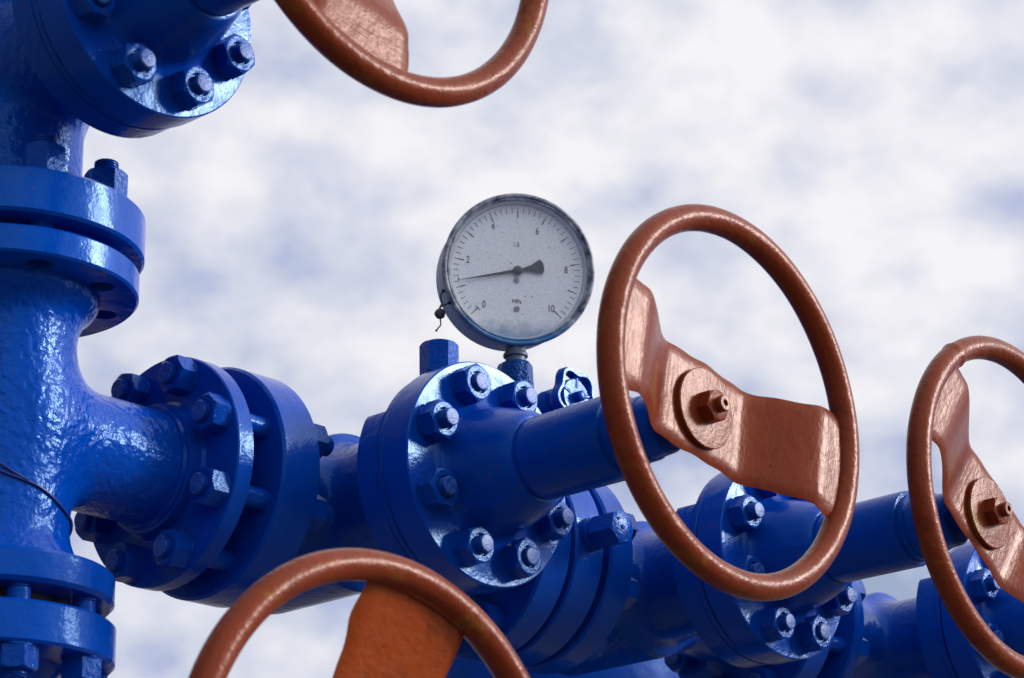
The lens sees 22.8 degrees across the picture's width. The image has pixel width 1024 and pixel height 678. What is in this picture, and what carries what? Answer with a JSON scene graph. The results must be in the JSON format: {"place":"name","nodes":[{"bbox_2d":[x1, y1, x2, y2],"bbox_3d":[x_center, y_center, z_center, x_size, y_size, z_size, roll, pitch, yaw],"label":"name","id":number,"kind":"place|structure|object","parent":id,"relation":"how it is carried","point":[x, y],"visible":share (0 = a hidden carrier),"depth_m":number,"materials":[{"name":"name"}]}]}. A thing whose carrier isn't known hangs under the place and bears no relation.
{"place":"outdoors","nodes":[
{"label":"outdoors","id":0,"kind":"place"},
{"bbox_2d":[70,0,1023,677],"label":"sky","id":1,"kind":"structure","parent":0,"point":[298,228],"materials":[{"name":"white"}]},
{"bbox_2d":[445,658,679,677],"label":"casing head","id":2,"kind":"object","parent":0,"point":[463,668],"depth_m":3.67},
{"bbox_3d":[-0.483,1.504,2.024,0.320,1.700,0.320,-18,-26,39],"label":"well casing","id":3,"kind":"object","parent":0,"visible":0},
{"bbox_2d":[0,548,529,677],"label":"gate valve","id":4,"kind":"object","parent":3,"relation":"on","point":[408,618],"visible":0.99,"depth_m":2.12,"materials":[{"name":"blue paint"}]},
{"bbox_2d":[0,223,333,617],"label":"pipe tee","id":5,"kind":"object","parent":4,"relation":"on","point":[146,475],"visible":0.92,"depth_m":2.55,"materials":[{"name":"blue paint"}]},
{"bbox_2d":[0,462,72,535],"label":"wire","id":6,"kind":"object","parent":5,"relation":"attached to","point":[17,475],"visible":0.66,"depth_m":2.44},
{"bbox_2d":[0,0,548,274],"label":"gate valve","id":7,"kind":"object","parent":5,"relation":"attached to","point":[71,71],"visible":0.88,"depth_m":2.46,"materials":[{"name":"blue paint"}]},
{"bbox_2d":[162,204,858,661],"bbox_3d":[-0.012,0.148,2.726,0.706,0.398,0.454,-18,-26,39],"label":"gate valve","id":8,"kind":"object","parent":5,"relation":"attached to","point":[466,478],"visible":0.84,"depth_m":2.62,"materials":[{"name":"blue paint"}]},
{"bbox_2d":[436,193,594,387],"bbox_3d":[0.003,-0.008,3.160,0.193,0.347,0.110,3,-20,-11],"label":"pressure gauge","id":9,"kind":"object","parent":8,"relation":"attached to","point":[515,274],"visible":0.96,"depth_m":3.16,"materials":[{"name":"grey paint"}]},
{"bbox_2d":[434,289,450,331],"bbox_3d":[-0.086,-0.035,3.144,0.020,0.055,0.015,3,-10,-11],"label":"lead seal","id":10,"kind":"object","parent":9,"relation":"hanging from","point":[439,313],"visible":1,"depth_m":3.14,"materials":[{"name":"metal"}]},
{"bbox_2d":[537,367,594,413],"bbox_3d":[0.043,0.082,3.064,0.113,0.073,0.075,-18,-26,39],"label":"needle valve","id":11,"kind":"object","parent":9,"relation":"attached to","point":[571,390],"visible":0.59,"depth_m":3.03,"materials":[{"name":"blue paint"}]},
{"bbox_2d":[476,491,632,666],"bbox_3d":[0.019,0.260,3.034,0.304,0.253,0.216,-18,-26,39],"label":"spacer flange","id":12,"kind":"object","parent":8,"relation":"attached to","point":[594,533],"visible":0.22,"depth_m":2.96,"materials":[{"name":"blue paint"}]},
{"bbox_2d":[525,335,1023,677],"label":"gate valve","id":13,"kind":"object","parent":12,"relation":"attached to","point":[655,598],"visible":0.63,"depth_m":2.99,"materials":[{"name":"blue paint"}]},
{"bbox_2d":[816,540,1023,677],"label":"gate valve","id":14,"kind":"object","parent":13,"relation":"attached to","point":[886,635],"visible":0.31,"depth_m":3.37,"materials":[{"name":"blue paint"}]}
]}

